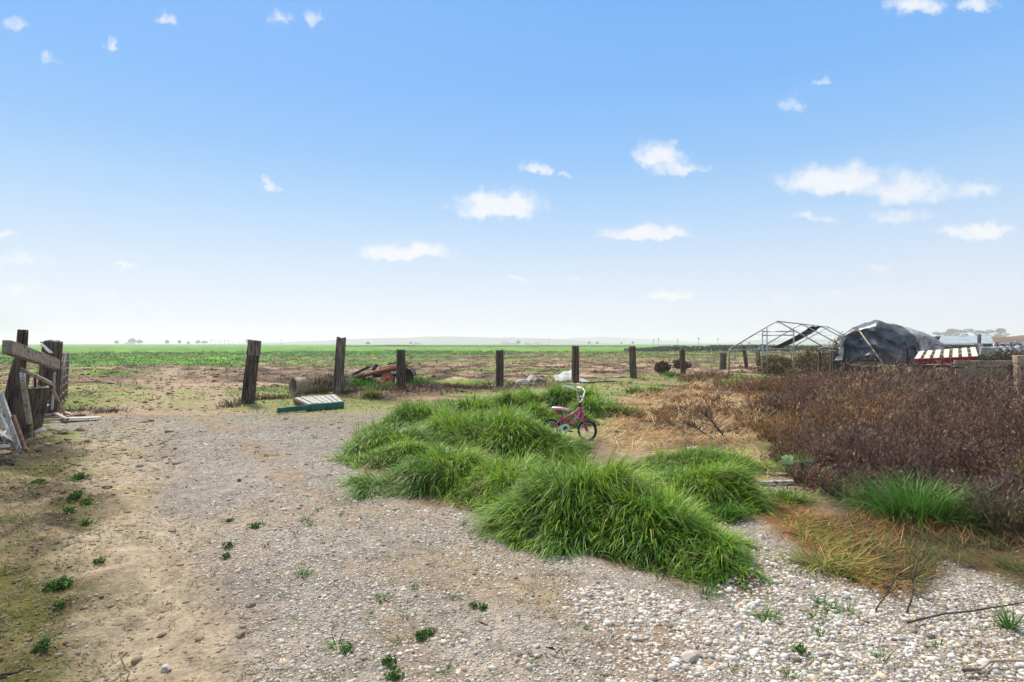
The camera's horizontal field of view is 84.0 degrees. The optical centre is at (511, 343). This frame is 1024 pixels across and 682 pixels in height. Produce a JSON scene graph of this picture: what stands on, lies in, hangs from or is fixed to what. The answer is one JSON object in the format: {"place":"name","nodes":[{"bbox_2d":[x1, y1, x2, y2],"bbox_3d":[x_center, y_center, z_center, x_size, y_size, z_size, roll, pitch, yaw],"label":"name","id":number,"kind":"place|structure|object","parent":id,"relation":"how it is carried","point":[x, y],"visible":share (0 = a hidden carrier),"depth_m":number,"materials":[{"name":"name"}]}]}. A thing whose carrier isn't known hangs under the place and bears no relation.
{"place":"outdoors","nodes":[
{"label":"outdoors","id":0,"kind":"place"},
{"bbox_2d":[233,336,618,343],"bbox_3d":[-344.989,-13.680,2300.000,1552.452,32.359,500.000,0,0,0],"label":"hills","id":1,"kind":"structure","parent":0,"point":[451,340],"depth_m":2119.15,"materials":[{"name":"soil"}]},
{"bbox_2d":[0,344,1023,681],"bbox_3d":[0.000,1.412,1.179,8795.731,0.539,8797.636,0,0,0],"label":"ground","id":2,"kind":"structure","parent":0,"point":[182,634],"depth_m":4.00,"materials":[{"name":"soil"}]},
{"bbox_2d":[0,411,14,447],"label":"scrap board","id":3,"kind":"object","parent":2,"relation":"on","point":[3,424],"visible":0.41,"depth_m":7.30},
{"bbox_2d":[0,392,21,452],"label":"scrap board","id":4,"kind":"object","parent":2,"relation":"on","point":[6,411],"visible":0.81,"depth_m":7.25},
{"bbox_2d":[0,428,13,444],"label":"scrap board","id":5,"kind":"object","parent":4,"relation":"on","point":[3,435],"visible":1,"depth_m":7.01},
{"bbox_2d":[0,667,33,675],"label":"fallen stick","id":6,"kind":"object","parent":2,"relation":"on","point":[10,673],"visible":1,"depth_m":2.54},
{"bbox_2d":[0,329,34,441],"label":"gate post","id":7,"kind":"object","parent":2,"relation":"on","point":[13,395],"visible":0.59,"depth_m":8.85,"materials":[{"name":"brown wood"}]},
{"bbox_2d":[2,340,59,368],"bbox_3d":[-7.994,0.232,9.568,0.103,0.564,4.294,0,0,-31],"label":"crossbeam","id":8,"kind":"object","parent":7,"relation":"attached to","point":[11,348],"visible":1,"depth_m":8.75,"materials":[{"name":"grey wood"}]},
{"bbox_2d":[19,367,65,415],"bbox_3d":[-7.455,0.799,9.108,0.086,0.905,1.737,0,0,-21],"label":"bent branch","id":9,"kind":"object","parent":7,"relation":"attached to","point":[42,379],"visible":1,"depth_m":9.12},
{"bbox_2d":[11,414,27,452],"bbox_3d":[-6.040,1.099,6.973,0.483,0.428,0.045,0,0,34],"label":"scrap board","id":10,"kind":"object","parent":2,"relation":"on","point":[19,434],"visible":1,"depth_m":6.96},
{"bbox_2d":[19,371,33,436],"bbox_3d":[-7.495,0.961,8.799,0.099,1.098,0.514,0,0,-29],"label":"board","id":11,"kind":"object","parent":2,"relation":"on","point":[27,410],"visible":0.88,"depth_m":8.73,"materials":[{"name":"grey wood"}]},
{"bbox_2d":[28,385,48,430],"bbox_3d":[-8.348,1.168,9.938,0.438,0.883,0.438,0,0,0],"label":"stump","id":12,"kind":"object","parent":2,"relation":"on","point":[38,397],"visible":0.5,"depth_m":9.87,"materials":[{"name":"brown wood"}]},
{"bbox_2d":[30,637,53,653],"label":"weed","id":13,"kind":"object","parent":2,"relation":"on","point":[43,643],"visible":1,"depth_m":2.73,"materials":[{"name":"green plant"}]},
{"bbox_2d":[37,340,62,416],"bbox_3d":[-9.815,0.813,11.986,0.548,1.797,0.472,0,0,0],"label":"gate post","id":14,"kind":"object","parent":2,"relation":"on","point":[53,348],"visible":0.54,"depth_m":11.92,"materials":[{"name":"brown wood"}]},
{"bbox_2d":[51,372,55,409],"bbox_3d":[-9.225,0.950,11.449,0.044,0.738,0.391,0,0,-32],"label":"scrap board","id":15,"kind":"object","parent":2,"relation":"on","point":[53,397],"visible":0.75,"depth_m":11.40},
{"bbox_2d":[38,575,71,592],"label":"weed","id":16,"kind":"object","parent":2,"relation":"on","point":[61,582],"visible":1,"depth_m":3.42,"materials":[{"name":"green plant"}]},
{"bbox_2d":[50,597,65,606],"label":"weed","id":17,"kind":"object","parent":2,"relation":"on","point":[57,602],"visible":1,"depth_m":3.21,"materials":[{"name":"green plant"}]},
{"bbox_2d":[58,352,68,409],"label":"field gate","id":18,"kind":"structure","parent":2,"relation":"on","point":[64,378],"depth_m":14.03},
{"bbox_2d":[64,489,84,500],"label":"weed","id":19,"kind":"object","parent":2,"relation":"on","point":[79,493],"visible":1,"depth_m":5.33,"materials":[{"name":"green plant"}]},
{"bbox_2d":[70,471,88,479],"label":"weed","id":20,"kind":"object","parent":2,"relation":"on","point":[79,475],"visible":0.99,"depth_m":6.27,"materials":[{"name":"green plant"}]},
{"bbox_2d":[62,416,101,419],"bbox_3d":[-8.568,1.475,11.321,0.616,0.020,0.267,0,0,-15],"label":"scrap board","id":21,"kind":"object","parent":2,"relation":"on","point":[90,417],"visible":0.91,"depth_m":11.29,"materials":[{"name":"wood"}]},
{"bbox_2d":[78,518,92,525],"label":"weed","id":22,"kind":"object","parent":2,"relation":"on","point":[83,523],"visible":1,"depth_m":4.70,"materials":[{"name":"green plant"}]},
{"bbox_2d":[90,555,105,563],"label":"weed","id":23,"kind":"object","parent":2,"relation":"on","point":[99,559],"visible":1,"depth_m":3.85,"materials":[{"name":"green plant"}]},
{"bbox_2d":[160,664,171,672],"bbox_3d":[-1.576,1.483,2.598,0.047,0.036,0.047,0,0,-2],"label":"rock","id":24,"kind":"object","parent":2,"relation":"on","point":[165,668],"visible":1,"depth_m":2.58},
{"bbox_2d":[241,340,261,403],"bbox_3d":[-6.564,0.832,14.287,0.561,1.876,0.331,0,0,0],"label":"fence post","id":25,"kind":"object","parent":2,"relation":"on","point":[253,351],"visible":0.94,"depth_m":14.18,"materials":[{"name":"brown wood"}]},
{"bbox_2d":[247,519,261,528],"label":"weed","id":26,"kind":"object","parent":2,"relation":"on","point":[253,525],"visible":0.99,"depth_m":4.64,"materials":[{"name":"green plant"}]},
{"bbox_2d":[277,394,343,412],"bbox_3d":[-4.688,1.419,13.736,1.334,0.152,2.800,0,0,-11],"label":"pallet","id":27,"kind":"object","parent":2,"relation":"on","point":[331,401],"depth_m":13.14,"materials":[{"name":"green paint"}]},
{"bbox_2d":[289,376,345,394],"bbox_3d":[-5.882,1.255,17.274,0.542,0.542,1.625,0,0,41],"label":"concrete pipe","id":28,"kind":"object","parent":2,"relation":"on","point":[297,385],"visible":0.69,"depth_m":16.86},
{"bbox_2d":[295,368,357,393],"bbox_3d":[-5.731,1.185,17.400,1.261,0.831,2.168,0,0,43],"label":"dead vine","id":29,"kind":"object","parent":28,"relation":"on","point":[331,375],"visible":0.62,"depth_m":17.27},
{"bbox_2d":[312,627,356,649],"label":"weed","id":30,"kind":"object","parent":2,"relation":"on","point":[331,645],"visible":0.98,"depth_m":2.84,"materials":[{"name":"green plant"}]},
{"bbox_2d":[333,337,345,394],"bbox_3d":[-5.066,0.774,16.669,0.422,1.970,0.265,0,0,0],"label":"fence post","id":31,"kind":"object","parent":2,"relation":"on","point":[338,380],"visible":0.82,"depth_m":16.57,"materials":[{"name":"grey wood"}]},
{"bbox_2d":[339,641,353,654],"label":"weed","id":32,"kind":"object","parent":2,"relation":"on","point":[344,649],"visible":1,"depth_m":2.77,"materials":[{"name":"green plant"}]},
{"bbox_2d":[357,387,389,398],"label":"grass tuft","id":33,"kind":"object","parent":2,"relation":"on","point":[372,393],"visible":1,"depth_m":15.15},
{"bbox_2d":[345,362,415,382],"bbox_3d":[-4.938,1.109,21.075,2.805,0.876,1.326,0,0,0],"label":"farm implement","id":34,"kind":"object","parent":2,"relation":"on","point":[385,374],"visible":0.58,"depth_m":20.59,"materials":[{"name":"red metal"}]},
{"bbox_2d":[381,654,396,667],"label":"weed","id":35,"kind":"object","parent":2,"relation":"on","point":[386,660],"visible":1,"depth_m":2.69,"materials":[{"name":"green plant"}]},
{"bbox_2d":[346,374,444,389],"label":"grass","id":36,"kind":"structure","parent":2,"relation":"on","point":[365,382],"depth_m":20.34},
{"bbox_2d":[383,665,408,681],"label":"weed","id":37,"kind":"object","parent":2,"relation":"on","point":[392,675],"visible":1,"depth_m":2.57,"materials":[{"name":"green plant"}]},
{"bbox_2d":[396,349,405,387],"bbox_3d":[-3.468,0.959,17.775,0.294,1.582,0.236,0,0,-7],"label":"fence post","id":38,"kind":"object","parent":2,"relation":"on","point":[401,369],"visible":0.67,"depth_m":17.68,"materials":[{"name":"brown wood"}]},
{"bbox_2d":[58,381,753,438],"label":"dead weeds","id":39,"kind":"object","parent":2,"relation":"on","point":[420,384],"visible":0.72,"depth_m":15.00,"materials":[{"name":"plant"}]},
{"bbox_2d":[0,348,827,396],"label":"field hummocks","id":40,"kind":"structure","parent":2,"relation":"on","point":[238,359],"depth_m":56.78,"materials":[{"name":"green plant"}]},
{"bbox_2d":[412,627,429,641],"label":"weed","id":41,"kind":"object","parent":2,"relation":"on","point":[420,635],"visible":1,"depth_m":2.94,"materials":[{"name":"green plant"}]},
{"bbox_2d":[0,350,948,420],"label":"field growth","id":42,"kind":"object","parent":2,"relation":"on","point":[163,356],"visible":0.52,"depth_m":42.99,"materials":[{"name":"green plant"}]},
{"bbox_2d":[346,345,631,346],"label":"field margin","id":43,"kind":"object","parent":2,"relation":"on","point":[472,346],"visible":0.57,"depth_m":301.72,"materials":[{"name":"green plant"}]},
{"bbox_2d":[496,350,503,386],"bbox_3d":[-0.417,0.977,19.277,0.280,1.546,0.236,0,0,0],"label":"fence post","id":44,"kind":"object","parent":2,"relation":"on","point":[499,366],"visible":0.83,"depth_m":19.18,"materials":[{"name":"brown wood"}]},
{"bbox_2d":[0,360,1019,681],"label":"soil clods","id":45,"kind":"object","parent":2,"relation":"on","point":[218,644],"visible":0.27,"depth_m":7.22,"materials":[{"name":"soil"}]},
{"bbox_2d":[320,380,792,592],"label":"long grass","id":46,"kind":"structure","parent":2,"relation":"on","point":[616,493],"depth_m":5.35,"materials":[{"name":"plant"}]},
{"bbox_2d":[543,385,596,439],"bbox_3d":[0.888,1.074,8.913,0.713,0.878,0.564,0,0,-21],"label":"child bicycle","id":47,"kind":"object","parent":2,"relation":"on","point":[565,426],"visible":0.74,"depth_m":8.90,"materials":[{"name":"pink metal"}]},
{"bbox_2d":[554,370,588,381],"bbox_3d":[2.315,1.216,22.263,1.299,0.531,1.018,0,0,0],"label":"rock","id":48,"kind":"object","parent":2,"relation":"on","point":[564,376],"visible":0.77,"depth_m":22.26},
{"bbox_2d":[571,345,578,382],"bbox_3d":[2.444,0.908,21.916,0.286,1.684,0.228,0,0,-10],"label":"fence post","id":49,"kind":"object","parent":2,"relation":"on","point":[575,365],"visible":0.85,"depth_m":21.82,"materials":[{"name":"brown wood"}]},
{"bbox_2d":[629,346,636,378],"bbox_3d":[5.084,0.921,23.880,0.324,1.672,0.245,0,0,-29],"label":"fence post","id":50,"kind":"object","parent":2,"relation":"on","point":[632,363],"visible":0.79,"depth_m":23.80,"materials":[{"name":"brown wood"}]},
{"bbox_2d":[621,384,650,393],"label":"grass tuft","id":51,"kind":"object","parent":2,"relation":"on","point":[634,389],"visible":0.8,"depth_m":17.10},
{"bbox_2d":[653,360,671,372],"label":"shrub","id":52,"kind":"object","parent":2,"relation":"on","point":[660,367],"visible":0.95,"depth_m":27.89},
{"bbox_2d":[671,358,691,369],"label":"shrub","id":53,"kind":"object","parent":2,"relation":"on","point":[676,364],"visible":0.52,"depth_m":30.61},
{"bbox_2d":[679,349,685,374],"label":"fence post","id":54,"kind":"object","parent":2,"relation":"on","point":[682,361],"visible":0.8,"depth_m":27.04,"materials":[{"name":"brown wood"}]},
{"bbox_2d":[681,650,700,662],"bbox_3d":[0.852,1.489,2.709,0.118,0.046,0.074,0,0,-42],"label":"rock","id":55,"kind":"object","parent":2,"relation":"on","point":[690,656],"visible":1,"depth_m":2.69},
{"bbox_2d":[681,413,713,439],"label":"dead branch","id":56,"kind":"object","parent":2,"relation":"on","point":[693,425],"visible":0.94,"depth_m":8.97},
{"bbox_2d":[691,581,714,602],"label":"weed","id":57,"kind":"object","parent":2,"relation":"on","point":[703,591],"visible":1,"depth_m":3.41,"materials":[{"name":"green plant"}]},
{"bbox_2d":[695,402,728,440],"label":"dead branch","id":58,"kind":"object","parent":2,"relation":"on","point":[712,420],"visible":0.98,"depth_m":8.83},
{"bbox_2d":[719,352,723,369],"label":"fence post","id":59,"kind":"object","parent":2,"relation":"on","point":[721,362],"visible":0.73,"depth_m":32.58,"materials":[{"name":"grey wood"}]},
{"bbox_2d":[696,495,772,522],"bbox_3d":[1.905,1.418,4.904,0.660,0.249,0.563,0,0,30],"label":"grass tuft","id":60,"kind":"object","parent":2,"relation":"on","point":[731,511],"visible":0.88,"depth_m":4.89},
{"bbox_2d":[742,346,748,366],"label":"fence post","id":61,"kind":"object","parent":2,"relation":"on","point":[745,357],"visible":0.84,"depth_m":35.48,"materials":[{"name":"brown wood"}]},
{"bbox_2d":[741,597,784,622],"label":"weed","id":62,"kind":"object","parent":2,"relation":"on","point":[768,610],"visible":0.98,"depth_m":3.13,"materials":[{"name":"green plant"}]},
{"bbox_2d":[746,470,789,475],"bbox_3d":[2.908,1.470,6.467,0.477,0.026,0.072,0,0,17],"label":"scrap board","id":63,"kind":"object","parent":2,"relation":"on","point":[763,472],"visible":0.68,"depth_m":6.43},
{"bbox_2d":[752,606,790,620],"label":"weed","id":64,"kind":"object","parent":2,"relation":"on","point":[763,615],"visible":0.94,"depth_m":3.13,"materials":[{"name":"green plant"}]},
{"bbox_2d":[750,354,796,375],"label":"shrub","id":65,"kind":"object","parent":2,"relation":"on","point":[776,359],"visible":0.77,"depth_m":26.52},
{"bbox_2d":[761,480,795,483],"bbox_3d":[2.822,1.470,6.054,0.408,0.026,0.071,0,0,-7],"label":"scrap board","id":66,"kind":"object","parent":2,"relation":"on","point":[779,481],"visible":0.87,"depth_m":6.03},
{"bbox_2d":[779,659,804,678],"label":"weed","id":67,"kind":"object","parent":2,"relation":"on","point":[785,673],"visible":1,"depth_m":2.58,"materials":[{"name":"green plant"}]},
{"bbox_2d":[754,481,832,507],"bbox_3d":[2.624,1.468,5.485,0.969,0.226,0.790,0,0,-36],"label":"grass tuft","id":68,"kind":"object","parent":2,"relation":"on","point":[784,494],"visible":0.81,"depth_m":5.43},
{"bbox_2d":[624,344,963,351],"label":"scrub","id":69,"kind":"object","parent":2,"relation":"on","point":[675,348],"visible":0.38,"depth_m":108.60,"materials":[{"name":"green plant"}]},
{"bbox_2d":[771,449,816,465],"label":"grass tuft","id":70,"kind":"object","parent":2,"relation":"on","point":[794,456],"visible":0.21,"depth_m":6.92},
{"bbox_2d":[728,321,863,377],"bbox_3d":[14.840,0.257,28.650,4.052,2.487,11.374,0,0,39],"label":"shelter frame","id":71,"kind":"object","parent":2,"relation":"on","point":[767,335],"visible":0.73,"depth_m":25.07,"materials":[{"name":"metal"}]},
{"bbox_2d":[774,326,820,347],"bbox_3d":[15.836,-0.364,31.474,2.007,1.222,2.491,0,0,39],"label":"shade cloth","id":72,"kind":"object","parent":71,"relation":"on","point":[798,337],"visible":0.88,"depth_m":31.17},
{"bbox_2d":[789,643,808,655],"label":"weed","id":73,"kind":"object","parent":2,"relation":"on","point":[800,648],"visible":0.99,"depth_m":2.76,"materials":[{"name":"green plant"}]},
{"bbox_2d":[778,455,830,477],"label":"broadleaf plant","id":74,"kind":"object","parent":2,"relation":"on","point":[788,459],"visible":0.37,"depth_m":6.32,"materials":[{"name":"green plant"}]},
{"bbox_2d":[595,379,1023,604],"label":"dry straw","id":75,"kind":"object","parent":2,"relation":"on","point":[880,548],"visible":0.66,"depth_m":4.40,"materials":[{"name":"plant"}]},
{"bbox_2d":[790,349,828,373],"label":"shrub","id":76,"kind":"object","parent":2,"relation":"on","point":[804,357],"visible":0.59,"depth_m":27.19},
{"bbox_2d":[748,535,886,591],"bbox_3d":[2.045,1.494,3.853,0.882,0.333,0.915,0,0,44],"label":"grass tuft","id":77,"kind":"object","parent":2,"relation":"on","point":[815,561],"visible":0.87,"depth_m":3.83,"materials":[{"name":"plant"}]},
{"bbox_2d":[806,622,831,638],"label":"weed","id":78,"kind":"object","parent":2,"relation":"on","point":[818,632],"visible":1,"depth_m":2.95,"materials":[{"name":"green plant"}]},
{"bbox_2d":[799,586,848,613],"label":"weed","id":79,"kind":"object","parent":2,"relation":"on","point":[817,600],"visible":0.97,"depth_m":3.26,"materials":[{"name":"green plant"}]},
{"bbox_2d":[631,336,1023,541],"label":"dry brush","id":80,"kind":"object","parent":2,"relation":"on","point":[915,405],"visible":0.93,"depth_m":8.22,"materials":[{"name":"plant"}]},
{"bbox_2d":[822,331,842,367],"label":"shrub","id":81,"kind":"object","parent":2,"relation":"on","point":[836,343],"visible":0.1,"depth_m":24.69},
{"bbox_2d":[819,596,846,614],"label":"weed","id":82,"kind":"object","parent":2,"relation":"on","point":[834,608],"visible":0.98,"depth_m":3.18,"materials":[{"name":"green plant"}]},
{"bbox_2d":[818,346,859,380],"bbox_3d":[12.375,0.802,21.506,1.114,1.396,1.017,0,0,0],"label":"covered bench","id":83,"kind":"object","parent":2,"relation":"on","point":[835,354],"visible":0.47,"depth_m":21.02,"materials":[{"name":"grey wood"}]},
{"bbox_2d":[860,641,901,668],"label":"weed","id":84,"kind":"object","parent":2,"relation":"on","point":[876,655],"visible":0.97,"depth_m":2.73,"materials":[{"name":"green plant"}]},
{"bbox_2d":[845,359,926,379],"bbox_3d":[13.452,1.035,20.098,5.441,0.932,1.876,0,0,-45],"label":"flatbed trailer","id":85,"kind":"object","parent":2,"relation":"on","point":[872,362],"visible":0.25,"depth_m":18.57,"materials":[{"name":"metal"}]},
{"bbox_2d":[834,320,921,361],"bbox_3d":[11.748,-0.106,18.415,0.802,1.364,2.607,0,0,-45],"label":"tarpaulin","id":86,"kind":"object","parent":85,"relation":"on","point":[882,334],"visible":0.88,"depth_m":18.21,"materials":[{"name":"plastic"}]},
{"bbox_2d":[857,328,887,368],"bbox_3d":[10.949,0.170,17.252,0.066,1.342,1.337,0,0,-6],"label":"tent pole","id":87,"kind":"object","parent":86,"relation":"on","point":[871,347],"visible":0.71,"depth_m":17.34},
{"bbox_2d":[856,322,944,353],"bbox_3d":[13.702,-0.084,20.289,5.122,1.320,2.354,0,0,-45],"label":"tarpaulin","id":88,"kind":"object","parent":85,"relation":"on","point":[926,342],"visible":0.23,"depth_m":19.70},
{"bbox_2d":[807,461,1021,542],"bbox_3d":[3.465,1.343,4.863,1.764,0.696,1.589,0,0,0],"label":"grass tuft","id":89,"kind":"object","parent":2,"relation":"on","point":[908,504],"visible":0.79,"depth_m":4.76,"materials":[{"name":"plant"}]},
{"bbox_2d":[902,526,936,612],"bbox_3d":[2.382,1.313,3.325,0.152,0.381,0.482,0,0,40],"label":"dead branch","id":90,"kind":"object","parent":2,"relation":"on","point":[922,551],"visible":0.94,"depth_m":3.31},
{"bbox_2d":[908,365,962,379],"bbox_3d":[12.209,1.061,16.413,1.412,0.909,0.260,0,0,17],"label":"trestle","id":91,"kind":"object","parent":2,"relation":"on","point":[928,366],"visible":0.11,"depth_m":16.36,"materials":[{"name":"brown wood"}]},
{"bbox_2d":[914,347,977,364],"bbox_3d":[12.558,0.352,16.489,1.988,0.508,1.230,0,0,16],"label":"pallet","id":92,"kind":"object","parent":91,"relation":"on","point":[958,353],"visible":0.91,"depth_m":16.29,"materials":[{"name":"red paint"}]},
{"bbox_2d":[878,471,1023,542],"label":"grass tuft","id":93,"kind":"object","parent":2,"relation":"on","point":[969,516],"visible":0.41,"depth_m":4.58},
{"bbox_2d":[944,328,959,344],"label":"flat topped tree","id":94,"kind":"object","parent":2,"relation":"on","point":[950,331],"visible":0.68,"depth_m":794.07,"materials":[{"name":"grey plant"}]},
{"bbox_2d":[953,329,973,344],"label":"flat topped tree","id":95,"kind":"object","parent":2,"relation":"on","point":[964,331],"visible":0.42,"depth_m":815.68,"materials":[{"name":"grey plant"}]},
{"bbox_2d":[935,335,993,353],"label":"shed","id":96,"kind":"structure","parent":2,"relation":"on","point":[986,339],"depth_m":70.11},
{"bbox_2d":[906,601,1023,623],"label":"fallen stick","id":97,"kind":"object","parent":2,"relation":"on","point":[928,617],"visible":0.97,"depth_m":3.11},
{"bbox_2d":[925,471,1023,535],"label":"grass tuft","id":98,"kind":"object","parent":2,"relation":"on","point":[1009,515],"visible":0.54,"depth_m":4.52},
{"bbox_2d":[977,335,982,367],"bbox_3d":[27.100,0.487,32.955,0.180,2.026,0.270,0,0,0],"label":"utility post","id":99,"kind":"object","parent":2,"relation":"on","point":[979,344],"visible":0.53,"depth_m":32.93,"materials":[{"name":"metal"}]},
{"bbox_2d":[971,330,994,336],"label":"flat topped tree","id":100,"kind":"object","parent":2,"relation":"on","point":[981,332],"visible":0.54,"depth_m":798.88,"materials":[{"name":"green plant"}]},
{"bbox_2d":[951,360,1023,395],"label":"timber wall","id":101,"kind":"structure","parent":2,"relation":"on","point":[1007,364],"depth_m":14.00,"materials":[{"name":"brown wood"}]},
{"bbox_2d":[951,344,1023,360],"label":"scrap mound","id":102,"kind":"object","parent":2,"relation":"on","point":[991,345],"visible":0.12,"depth_m":42.29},
{"bbox_2d":[978,347,996,355],"bbox_3d":[24.250,0.394,29.000,0.777,0.486,0.239,0,0,0],"label":"white panel","id":103,"kind":"object","parent":2,"relation":"on","point":[988,350],"visible":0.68,"depth_m":28.93,"materials":[{"name":"metal"}]},
{"bbox_2d":[961,659,1023,671],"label":"fallen stick","id":104,"kind":"object","parent":2,"relation":"on","point":[984,665],"visible":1,"depth_m":2.61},
{"bbox_2d":[968,350,1023,367],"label":"shrub","id":105,"kind":"object","parent":2,"relation":"on","point":[999,359],"visible":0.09,"depth_m":19.16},
{"bbox_2d":[993,328,1009,336],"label":"flat topped tree","id":106,"kind":"object","parent":2,"relation":"on","point":[1000,331],"visible":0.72,"depth_m":794.52,"materials":[{"name":"green plant"}]},
{"bbox_2d":[986,601,1023,633],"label":"grass tuft","id":107,"kind":"object","parent":2,"relation":"on","point":[1008,624],"visible":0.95,"depth_m":3.00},
{"bbox_2d":[1012,355,1023,407],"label":"timber frame","id":108,"kind":"object","parent":2,"relation":"on","point":[1017,360],"visible":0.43,"depth_m":13.15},
{"bbox_2d":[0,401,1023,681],"bbox_3d":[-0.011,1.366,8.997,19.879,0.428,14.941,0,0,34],"label":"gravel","id":109,"kind":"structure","parent":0,"point":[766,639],"depth_m":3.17,"materials":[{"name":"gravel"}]},
{"bbox_2d":[870,560,919,611],"bbox_3d":[2.157,1.372,3.286,0.337,0.263,0.155,0,0,-17],"label":"dead branch","id":110,"kind":"object","parent":109,"relation":"on","point":[892,583],"visible":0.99,"depth_m":3.27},
{"bbox_2d":[0,0,1023,343],"label":"sky","id":111,"kind":"structure","parent":0,"point":[266,171],"materials":[{"name":"blue"}]},
{"bbox_2d":[565,337,840,343],"bbox_3d":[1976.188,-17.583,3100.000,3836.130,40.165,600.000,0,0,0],"label":"hills","id":112,"kind":"structure","parent":0,"point":[652,341],"depth_m":2893.55,"materials":[{"name":"soil"}]},
{"bbox_2d":[973,335,1023,344],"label":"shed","id":113,"kind":"structure","parent":0,"point":[1019,338],"depth_m":102.94,"materials":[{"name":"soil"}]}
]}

